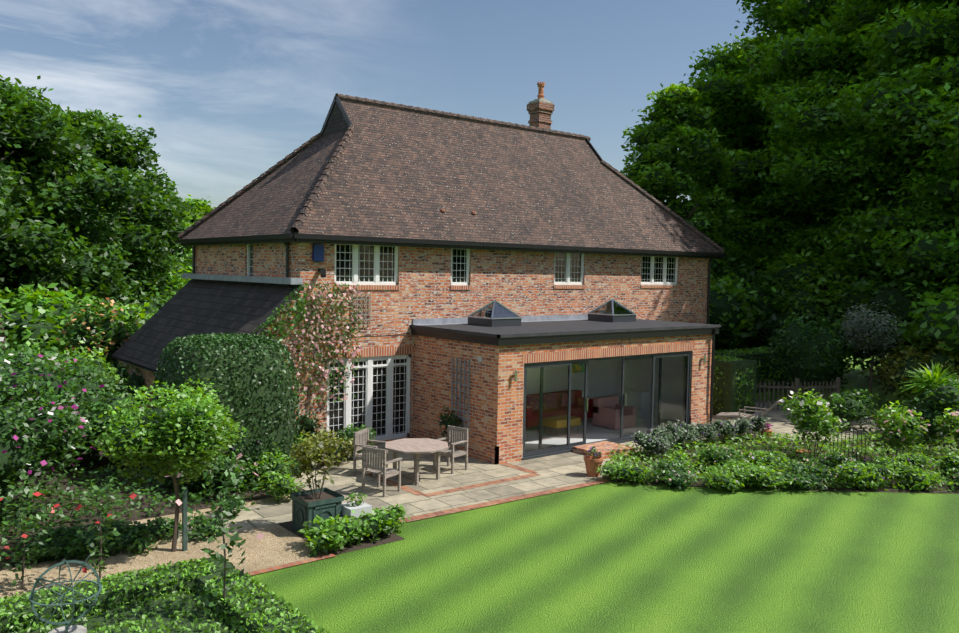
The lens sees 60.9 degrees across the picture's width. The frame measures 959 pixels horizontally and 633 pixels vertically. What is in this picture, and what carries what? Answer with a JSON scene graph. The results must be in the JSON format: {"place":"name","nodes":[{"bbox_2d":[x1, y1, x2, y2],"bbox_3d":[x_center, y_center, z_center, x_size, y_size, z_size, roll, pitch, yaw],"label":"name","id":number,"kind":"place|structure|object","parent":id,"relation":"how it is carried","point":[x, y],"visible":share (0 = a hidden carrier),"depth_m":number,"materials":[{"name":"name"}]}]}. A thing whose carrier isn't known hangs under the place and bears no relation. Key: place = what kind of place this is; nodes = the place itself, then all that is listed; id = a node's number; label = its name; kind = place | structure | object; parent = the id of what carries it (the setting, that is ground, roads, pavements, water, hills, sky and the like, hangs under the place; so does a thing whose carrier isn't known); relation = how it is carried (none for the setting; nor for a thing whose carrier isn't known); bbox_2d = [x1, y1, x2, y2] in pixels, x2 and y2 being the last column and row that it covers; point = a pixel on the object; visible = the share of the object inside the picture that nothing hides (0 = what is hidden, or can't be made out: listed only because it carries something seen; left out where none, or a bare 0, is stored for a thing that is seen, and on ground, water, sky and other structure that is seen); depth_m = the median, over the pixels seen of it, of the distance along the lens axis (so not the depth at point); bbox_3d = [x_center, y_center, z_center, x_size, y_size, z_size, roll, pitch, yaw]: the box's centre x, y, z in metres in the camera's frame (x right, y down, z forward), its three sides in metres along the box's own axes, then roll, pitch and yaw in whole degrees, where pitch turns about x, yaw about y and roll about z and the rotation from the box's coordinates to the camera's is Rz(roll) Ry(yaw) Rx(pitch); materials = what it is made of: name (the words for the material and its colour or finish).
{"place":"outdoors","nodes":[
{"label":"outdoors","id":0,"kind":"place"},
{"bbox_2d":[0,556,234,632],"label":"hedge","id":1,"kind":"object","parent":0,"point":[51,609],"depth_m":9.76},
{"bbox_2d":[0,586,242,632],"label":"box hedge","id":2,"kind":"object","parent":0,"point":[101,619],"depth_m":9.42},
{"bbox_2d":[111,364,148,404],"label":"bush","id":3,"kind":"object","parent":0,"point":[134,377],"depth_m":21.05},
{"bbox_2d":[108,266,191,303],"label":"shrub","id":4,"kind":"object","parent":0,"point":[176,281],"depth_m":43.24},
{"bbox_2d":[0,495,327,596],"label":"gravel area","id":5,"kind":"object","parent":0,"point":[277,545],"visible":0.29,"depth_m":12.26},
{"bbox_2d":[0,474,59,589],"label":"standard rose","id":6,"kind":"object","parent":5,"relation":"on","point":[33,527],"depth_m":10.84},
{"bbox_2d":[65,471,140,578],"bbox_3d":[-5.020,2.874,10.900,0.975,1.607,1.030,-2,4,-39],"label":"standard rose","id":7,"kind":"object","parent":5,"relation":"on","point":[103,508],"depth_m":10.90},
{"bbox_2d":[76,371,254,551],"bbox_3d":[-4.767,2.216,12.287,2.549,2.777,2.790,-2,4,-39],"label":"standard tree","id":8,"kind":"object","parent":5,"relation":"on","point":[212,408],"depth_m":11.81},
{"bbox_2d":[177,499,291,542],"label":"path flagstones","id":9,"kind":"object","parent":5,"relation":"on","point":[271,513],"visible":0.33,"depth_m":14.21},
{"bbox_2d":[0,445,404,570],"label":"bed soil","id":10,"kind":"structure","parent":0,"point":[366,543],"depth_m":14.89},
{"bbox_2d":[16,526,88,562],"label":"bush","id":11,"kind":"object","parent":10,"relation":"on","point":[43,538],"depth_m":11.94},
{"bbox_2d":[0,325,119,522],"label":"rose shrub","id":12,"kind":"object","parent":10,"relation":"on","point":[67,397],"depth_m":13.73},
{"bbox_2d":[38,331,135,395],"bbox_3d":[-10.183,1.812,20.516,2.847,2.906,2.882,-2,4,-39],"label":"shrub","id":13,"kind":"object","parent":10,"relation":"on","point":[108,365],"depth_m":20.74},
{"bbox_2d":[58,524,123,559],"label":"bush","id":14,"kind":"object","parent":10,"relation":"on","point":[80,548],"depth_m":12.08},
{"bbox_2d":[44,348,142,461],"bbox_3d":[-9.311,2.072,18.595,3.022,2.671,3.372,-2,4,-39],"label":"shrub","id":15,"kind":"object","parent":10,"relation":"on","point":[85,373],"depth_m":18.50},
{"bbox_2d":[56,387,143,467],"bbox_3d":[-8.384,2.433,17.499,2.644,1.734,2.216,-2,4,-39],"label":"shrub","id":16,"kind":"object","parent":10,"relation":"on","point":[94,409],"depth_m":17.35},
{"bbox_2d":[90,519,163,555],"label":"bush","id":17,"kind":"object","parent":10,"relation":"on","point":[138,540],"depth_m":12.44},
{"bbox_2d":[0,462,306,565],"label":"bed ground cover","id":18,"kind":"object","parent":10,"relation":"on","point":[154,500],"visible":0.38,"depth_m":14.77,"materials":[{"name":"green plant"}]},
{"bbox_2d":[125,516,181,543],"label":"bush","id":19,"kind":"object","parent":10,"relation":"on","point":[149,523],"depth_m":12.94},
{"bbox_2d":[187,513,234,540],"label":"bush","id":20,"kind":"object","parent":10,"relation":"on","point":[192,524],"depth_m":13.16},
{"bbox_2d":[164,446,261,499],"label":"border shrub","id":21,"kind":"object","parent":10,"relation":"on","point":[217,478],"depth_m":15.25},
{"bbox_2d":[239,443,297,486],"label":"border shrub","id":22,"kind":"object","parent":10,"relation":"on","point":[276,459],"depth_m":16.02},
{"bbox_2d":[258,471,306,502],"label":"border shrub","id":23,"kind":"object","parent":10,"relation":"on","point":[284,487],"depth_m":15.11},
{"bbox_2d":[290,487,343,533],"bbox_3d":[-2.715,3.258,13.600,0.660,0.580,0.660,-2,4,-39],"label":"green planter","id":24,"kind":"object","parent":10,"relation":"on","point":[307,506],"visible":0.85,"depth_m":13.44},
{"bbox_2d":[283,428,340,498],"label":"planter shrub","id":25,"kind":"object","parent":24,"relation":"on","point":[304,457],"depth_m":13.49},
{"bbox_2d":[305,529,346,556],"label":"bush","id":26,"kind":"object","parent":10,"relation":"on","point":[334,543],"depth_m":12.38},
{"bbox_2d":[297,514,368,546],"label":"bush","id":27,"kind":"object","parent":10,"relation":"on","point":[339,525],"depth_m":12.73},
{"bbox_2d":[345,509,397,543],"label":"shrub","id":28,"kind":"object","parent":10,"relation":"on","point":[378,514],"depth_m":13.13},
{"bbox_2d":[372,503,409,534],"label":"shrub","id":29,"kind":"object","parent":10,"relation":"on","point":[402,514],"depth_m":13.64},
{"bbox_2d":[151,332,300,494],"bbox_3d":[-5.239,1.861,16.870,2.707,3.060,2.459,-2,4,-39],"label":"hedge","id":30,"kind":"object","parent":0,"point":[265,362],"depth_m":16.14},
{"bbox_2d":[0,0,791,221],"label":"sky","id":31,"kind":"structure","parent":0,"point":[228,89],"materials":[{"name":"blue"}]},
{"bbox_2d":[292,436,717,518],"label":"patio","id":32,"kind":"structure","parent":0,"point":[561,470],"depth_m":16.98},
{"bbox_2d":[333,423,376,460],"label":"border shrub","id":33,"kind":"object","parent":32,"relation":"on","point":[356,429],"depth_m":18.69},
{"bbox_2d":[353,428,387,477],"bbox_3d":[-2.302,2.896,17.357,0.550,0.908,0.576,2,3,22],"label":"garden chair","id":34,"kind":"object","parent":32,"relation":"on","point":[361,439],"visible":0.54,"depth_m":17.32,"materials":[{"name":"brown wood"}]},
{"bbox_2d":[362,446,401,496],"bbox_3d":[-1.909,2.982,15.968,0.576,0.908,0.550,3,4,31],"label":"garden chair","id":35,"kind":"object","parent":32,"relation":"on","point":[372,460],"visible":1,"depth_m":15.80,"materials":[{"name":"brown wood"}]},
{"bbox_2d":[385,438,448,484],"bbox_3d":[-1.310,3.028,16.959,1.293,0.728,1.293,4,4,39],"label":"garden table","id":36,"kind":"object","parent":32,"relation":"on","point":[416,447],"visible":0.96,"depth_m":16.89,"materials":[{"name":"brown wood"}]},
{"bbox_2d":[244,463,609,574],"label":"brick edging strips","id":37,"kind":"object","parent":32,"relation":"on","point":[438,513],"visible":0.61,"depth_m":15.91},
{"bbox_2d":[433,425,468,473],"bbox_3d":[-0.639,2.902,17.805,0.576,0.908,0.550,4,4,38],"label":"garden chair","id":38,"kind":"object","parent":32,"relation":"on","point":[452,452],"visible":0.79,"depth_m":17.84,"materials":[{"name":"brown wood"}]},
{"bbox_2d":[252,350,958,632],"bbox_3d":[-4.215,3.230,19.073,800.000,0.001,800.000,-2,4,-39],"label":"lawn","id":39,"kind":"structure","parent":0,"point":[611,557],"depth_m":12.15,"materials":[{"name":"green plant"}]},
{"bbox_2d":[0,146,65,303],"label":"tree","id":40,"kind":"object","parent":39,"relation":"on","point":[6,219],"depth_m":30.50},
{"bbox_2d":[0,331,68,382],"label":"shrub","id":41,"kind":"object","parent":39,"relation":"on","point":[13,351],"depth_m":18.79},
{"bbox_2d":[0,299,73,358],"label":"shrub","id":42,"kind":"object","parent":39,"relation":"on","point":[10,323],"depth_m":27.00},
{"bbox_2d":[0,283,141,359],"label":"shrub","id":43,"kind":"object","parent":39,"relation":"on","point":[33,299],"depth_m":28.01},
{"bbox_2d":[0,284,153,358],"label":"shrub","id":44,"kind":"object","parent":39,"relation":"on","point":[127,306],"depth_m":32.03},
{"bbox_2d":[0,75,174,303],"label":"oak tree","id":45,"kind":"object","parent":39,"relation":"on","point":[67,137],"depth_m":32.18,"materials":[{"name":"plant"}]},
{"bbox_2d":[56,296,138,367],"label":"honeysuckle shrub","id":46,"kind":"object","parent":39,"relation":"on","point":[99,339],"depth_m":23.42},
{"bbox_2d":[49,104,194,301],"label":"oak tree","id":47,"kind":"object","parent":39,"relation":"on","point":[97,126],"depth_m":40.24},
{"bbox_2d":[92,280,171,315],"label":"shrub","id":48,"kind":"object","parent":39,"relation":"on","point":[143,295],"depth_m":36.21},
{"bbox_2d":[109,245,191,298],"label":"shrub","id":49,"kind":"object","parent":39,"relation":"on","point":[177,266],"depth_m":46.74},
{"bbox_2d":[185,194,215,226],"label":"tree","id":50,"kind":"object","parent":39,"relation":"on","point":[204,207],"depth_m":58.95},
{"bbox_2d":[111,273,304,425],"bbox_3d":[-7.225,1.002,20.902,2.341,4.130,7.340,-2,4,-39],"label":"lean to","id":51,"kind":"object","parent":39,"relation":"on","point":[200,304],"visible":0.46,"depth_m":20.91,"materials":[{"name":"tile"}]},
{"bbox_2d":[253,283,308,342],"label":"climbing plant","id":52,"kind":"object","parent":51,"relation":"attached to","point":[292,309],"visible":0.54,"depth_m":18.34,"materials":[{"name":"green plant"}]},
{"bbox_2d":[198,569,329,632],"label":"hedge","id":53,"kind":"object","parent":39,"relation":"on","point":[237,587],"depth_m":9.32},
{"bbox_2d":[175,461,263,616],"bbox_3d":[-3.037,2.692,9.432,0.974,2.209,0.874,-2,4,-39],"label":"standard rose","id":54,"kind":"object","parent":53,"relation":"in","point":[216,556],"depth_m":9.45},
{"bbox_2d":[296,404,329,439],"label":"border shrub","id":55,"kind":"object","parent":39,"relation":"on","point":[315,426],"depth_m":18.90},
{"bbox_2d":[310,426,353,469],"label":"border shrub","id":56,"kind":"object","parent":39,"relation":"on","point":[338,442],"depth_m":17.90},
{"bbox_2d":[195,242,709,443],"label":"house walls","id":57,"kind":"structure","parent":39,"relation":"on","point":[520,283],"depth_m":21.81,"materials":[{"name":"brick"}]},
{"bbox_2d":[291,282,362,402],"bbox_3d":[-3.558,0.621,19.165,1.827,2.857,0.370,-2,4,-39],"label":"climbing rose","id":58,"kind":"object","parent":57,"relation":"attached to","point":[329,339],"depth_m":19.13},
{"bbox_2d":[298,294,370,325],"bbox_3d":[-3.418,-0.155,19.405,1.924,0.774,0.040,-2,4,-39],"label":"wall trellis","id":59,"kind":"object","parent":57,"relation":"attached to","point":[361,304],"depth_m":19.76,"materials":[{"name":"brown wood"}]},
{"bbox_2d":[181,101,722,253],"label":"roof","id":60,"kind":"structure","parent":57,"relation":"on","point":[397,174],"depth_m":23.35,"materials":[{"name":"tile"}]},
{"bbox_2d":[176,93,726,323],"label":"roof trims","id":61,"kind":"object","parent":60,"relation":"on","point":[285,239],"visible":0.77,"depth_m":23.60,"materials":[{"name":"tile"}]},
{"bbox_2d":[527,98,554,128],"bbox_3d":[2.149,-6.556,28.938,0.730,2.260,0.660,-2,4,-39],"label":"chimney","id":62,"kind":"object","parent":60,"relation":"on","point":[540,111],"visible":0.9,"depth_m":28.69,"materials":[{"name":"brick"}]},
{"bbox_2d":[247,244,677,440],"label":"house windows","id":63,"kind":"structure","parent":57,"relation":"in","point":[379,388],"depth_m":20.48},
{"bbox_2d":[412,334,711,464],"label":"extension walls","id":64,"kind":"structure","parent":39,"relation":"on","point":[496,393],"depth_m":19.58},
{"bbox_2d":[451,357,469,432],"bbox_3d":[-0.465,1.861,19.384,0.038,1.762,0.674,-2,4,-39],"label":"trellis","id":65,"kind":"object","parent":64,"relation":"attached to","point":[460,390],"visible":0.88,"depth_m":19.34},
{"bbox_2d":[542,415,580,435],"bbox_3d":[2.214,2.934,21.996,0.900,0.400,0.550,-2,4,-39],"label":"footstool","id":66,"kind":"object","parent":64,"relation":"in","point":[548,421],"depth_m":21.83,"materials":[{"name":"yellow"}]},
{"bbox_2d":[410,314,720,345],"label":"extension roof","id":67,"kind":"structure","parent":64,"relation":"on","point":[538,329],"depth_m":20.72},
{"bbox_2d":[467,300,521,326],"bbox_3d":[0.397,-0.107,21.443,1.043,0.663,1.043,-2,4,-39],"label":"roof lantern","id":68,"kind":"object","parent":67,"relation":"on","point":[495,308],"visible":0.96,"depth_m":21.25,"materials":[{"name":"grey"}]},
{"bbox_2d":[587,299,635,321],"bbox_3d":[3.948,-0.202,24.287,1.043,0.663,1.043,-2,4,-39],"label":"roof lantern","id":69,"kind":"object","parent":67,"relation":"on","point":[620,311],"visible":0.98,"depth_m":24.13,"materials":[{"name":"grey"}]},
{"bbox_2d":[487,313,685,450],"bbox_3d":[2.408,1.571,22.253,7.460,3.100,3.080,-2,4,-39],"label":"extension interior","id":70,"kind":"object","parent":64,"relation":"in","point":[604,377],"depth_m":24.18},
{"bbox_2d":[526,390,592,426],"bbox_3d":[2.099,2.602,23.408,2.700,0.760,0.830,-2,4,-39],"label":"sofa","id":71,"kind":"object","parent":70,"relation":"in","point":[530,402],"visible":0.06,"depth_m":23.40,"materials":[{"name":"red"}]},
{"bbox_2d":[522,351,691,459],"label":"sliding doors","id":72,"kind":"structure","parent":64,"relation":"attached to","point":[540,451],"depth_m":20.27,"materials":[{"name":"grey"}]},
{"bbox_2d":[593,395,635,428],"bbox_3d":[3.806,2.692,23.000,0.850,0.770,0.850,-2,4,-39],"label":"armchair","id":73,"kind":"object","parent":64,"relation":"in","point":[606,411],"visible":0.85,"depth_m":22.87,"materials":[{"name":"pink fabric"}]},
{"bbox_2d":[624,388,653,418],"bbox_3d":[4.809,2.631,24.667,0.600,0.800,0.700,-2,4,-39],"label":"cabinet","id":74,"kind":"object","parent":64,"relation":"in","point":[639,401],"depth_m":24.38,"materials":[{"name":"white paint"}]},
{"bbox_2d":[591,460,653,484],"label":"border plant","id":75,"kind":"object","parent":39,"relation":"on","point":[645,472],"depth_m":16.99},
{"bbox_2d":[620,84,746,278],"bbox_3d":[8.641,-4.004,36.615,6.355,12.954,5.955,-2,4,-39],"label":"tree","id":76,"kind":"object","parent":39,"relation":"on","point":[672,143],"depth_m":35.65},
{"bbox_2d":[712,354,756,417],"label":"hedge","id":77,"kind":"object","parent":39,"relation":"on","point":[729,388],"depth_m":25.21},
{"bbox_2d":[709,258,764,350],"bbox_3d":[9.131,0.094,34.837,6.398,5.251,7.466,-2,4,-39],"label":"tree","id":78,"kind":"object","parent":39,"relation":"on","point":[725,284],"depth_m":32.23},
{"bbox_2d":[684,31,790,281],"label":"tree","id":79,"kind":"object","parent":39,"relation":"on","point":[747,40],"depth_m":47.00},
{"bbox_2d":[715,346,799,392],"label":"hedge","id":80,"kind":"object","parent":39,"relation":"on","point":[762,357],"depth_m":30.79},
{"bbox_2d":[712,247,819,348],"bbox_3d":[11.846,-0.082,36.070,7.176,6.020,8.362,-2,4,-39],"label":"tree","id":81,"kind":"object","parent":39,"relation":"on","point":[747,278],"depth_m":34.58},
{"bbox_2d":[660,0,903,271],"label":"tree","id":82,"kind":"object","parent":39,"relation":"on","point":[760,202],"depth_m":39.24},
{"bbox_2d":[755,377,840,410],"bbox_3d":[9.976,2.528,26.404,3.650,1.100,0.499,1,3,-3],"label":"picket fence","id":83,"kind":"object","parent":39,"relation":"on","point":[797,384],"visible":0.52,"depth_m":26.34,"materials":[{"name":"brown wood"}]},
{"bbox_2d":[734,246,873,360],"bbox_3d":[14.463,-0.119,36.879,9.754,6.181,8.942,-2,4,-39],"label":"tree","id":84,"kind":"object","parent":39,"relation":"on","point":[754,298],"depth_m":34.56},
{"bbox_2d":[762,312,857,397],"bbox_3d":[11.636,1.397,28.476,3.346,3.332,3.066,-2,4,-39],"label":"round shrub","id":85,"kind":"object","parent":39,"relation":"on","point":[845,363],"depth_m":27.88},
{"bbox_2d":[723,0,958,284],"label":"tree","id":86,"kind":"object","parent":39,"relation":"on","point":[881,169],"depth_m":33.16,"materials":[{"name":"plant"}]},
{"bbox_2d":[756,246,941,376],"bbox_3d":[16.296,-0.590,34.453,8.951,6.939,8.855,-2,4,-39],"label":"tree","id":87,"kind":"object","parent":39,"relation":"on","point":[822,281],"depth_m":33.71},
{"bbox_2d":[820,387,883,432],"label":"shrub","id":88,"kind":"object","parent":39,"relation":"on","point":[837,396],"depth_m":23.14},
{"bbox_2d":[839,300,911,407],"bbox_3d":[13.086,1.269,27.217,2.195,3.646,2.379,-2,4,-39],"label":"olive tree","id":89,"kind":"object","parent":39,"relation":"on","point":[854,324],"depth_m":26.96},
{"bbox_2d":[820,0,958,290],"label":"tree","id":90,"kind":"object","parent":39,"relation":"on","point":[945,117],"depth_m":28.40,"materials":[{"name":"plant"}]},
{"bbox_2d":[828,263,958,373],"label":"tree","id":91,"kind":"object","parent":39,"relation":"on","point":[871,286],"depth_m":30.22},
{"bbox_2d":[864,334,958,406],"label":"shrub","id":92,"kind":"object","parent":39,"relation":"on","point":[891,375],"depth_m":25.93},
{"bbox_2d":[888,274,958,374],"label":"tree","id":93,"kind":"object","parent":39,"relation":"on","point":[946,294],"depth_m":26.02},
{"bbox_2d":[603,417,958,493],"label":"bed soil","id":94,"kind":"structure","parent":0,"point":[890,488],"depth_m":19.03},
{"bbox_2d":[644,459,698,491],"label":"border plant","id":95,"kind":"object","parent":94,"relation":"on","point":[659,469],"depth_m":16.78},
{"bbox_2d":[658,421,698,449],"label":"shrub","id":96,"kind":"object","parent":94,"relation":"on","point":[682,430],"depth_m":20.01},
{"bbox_2d":[583,429,808,476],"bbox_3d":[5.484,3.198,19.088,7.088,0.400,1.814,-2,4,-39],"label":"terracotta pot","id":97,"kind":"object","parent":94,"relation":"on","point":[591,463],"visible":0.65,"depth_m":17.44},
{"bbox_2d":[689,445,751,468],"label":"border plant","id":98,"kind":"object","parent":94,"relation":"on","point":[729,455],"depth_m":18.10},
{"bbox_2d":[696,466,751,492],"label":"border plant","id":99,"kind":"object","parent":94,"relation":"on","point":[735,486],"depth_m":16.50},
{"bbox_2d":[700,459,760,477],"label":"border plant","id":100,"kind":"object","parent":94,"relation":"on","point":[734,465],"depth_m":17.59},
{"bbox_2d":[729,465,795,491],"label":"border plant","id":101,"kind":"object","parent":94,"relation":"on","point":[764,470],"depth_m":16.61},
{"bbox_2d":[740,448,794,469],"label":"border plant","id":102,"kind":"object","parent":94,"relation":"on","point":[759,453],"depth_m":18.38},
{"bbox_2d":[605,430,958,491],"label":"bed ground cover","id":103,"kind":"object","parent":94,"relation":"on","point":[946,449],"visible":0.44,"depth_m":19.68,"materials":[{"name":"green plant"}]},
{"bbox_2d":[631,431,669,456],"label":"shrub","id":104,"kind":"object","parent":103,"relation":"on","point":[645,434],"depth_m":19.10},
{"bbox_2d":[778,461,837,491],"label":"border plant","id":105,"kind":"object","parent":94,"relation":"on","point":[797,484],"depth_m":16.83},
{"bbox_2d":[779,388,848,457],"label":"rose bush","id":106,"kind":"object","parent":94,"relation":"on","point":[828,419],"depth_m":19.16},
{"bbox_2d":[799,451,870,477],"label":"border plant","id":107,"kind":"object","parent":94,"relation":"on","point":[845,460],"depth_m":17.88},
{"bbox_2d":[829,461,901,489],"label":"border plant","id":108,"kind":"object","parent":94,"relation":"on","point":[867,474],"depth_m":16.76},
{"bbox_2d":[871,401,930,457],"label":"rose bush","id":109,"kind":"object","parent":94,"relation":"on","point":[906,431],"depth_m":18.66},
{"bbox_2d":[865,451,940,478],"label":"border plant","id":110,"kind":"object","parent":94,"relation":"on","point":[891,458],"depth_m":17.88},
{"bbox_2d":[888,461,943,490],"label":"border plant","id":111,"kind":"object","parent":94,"relation":"on","point":[929,476],"depth_m":16.92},
{"bbox_2d":[886,362,958,438],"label":"cordyline","id":112,"kind":"object","parent":94,"relation":"on","point":[934,373],"depth_m":22.17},
{"bbox_2d":[896,368,958,440],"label":"shrub","id":113,"kind":"object","parent":94,"relation":"on","point":[916,399],"depth_m":21.28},
{"bbox_2d":[930,408,958,448],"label":"rose bush","id":114,"kind":"object","parent":94,"relation":"on","point":[942,420],"depth_m":19.64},
{"bbox_2d":[932,451,958,476],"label":"border plant","id":115,"kind":"object","parent":94,"relation":"on","point":[955,462],"depth_m":17.96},
{"bbox_2d":[712,403,880,441],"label":"terrace paving","id":116,"kind":"structure","parent":0,"point":[780,422],"depth_m":24.14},
{"bbox_2d":[715,399,780,420],"bbox_3d":[7.712,2.760,23.345,1.720,0.912,0.650,3,4,31],"label":"steamer chair","id":117,"kind":"object","parent":116,"relation":"on","point":[739,413],"visible":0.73,"depth_m":23.36,"materials":[{"name":"brown wood"}]},
{"label":"parterre soil","id":118,"kind":"structure","parent":0,"visible":0},
{"bbox_2d":[48,625,86,632],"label":"sculpture pedestal","id":119,"kind":"object","parent":118,"relation":"on","point":[76,629],"visible":0.96,"depth_m":7.57,"materials":[{"name":"grey stone"}]},
{"bbox_2d":[29,556,101,632],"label":"armillary sphere","id":120,"kind":"object","parent":119,"relation":"on","point":[63,561],"visible":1,"depth_m":7.47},
{"bbox_2d":[87,617,169,632],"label":"hedge","id":121,"kind":"object","parent":118,"relation":"on","point":[130,622],"depth_m":8.76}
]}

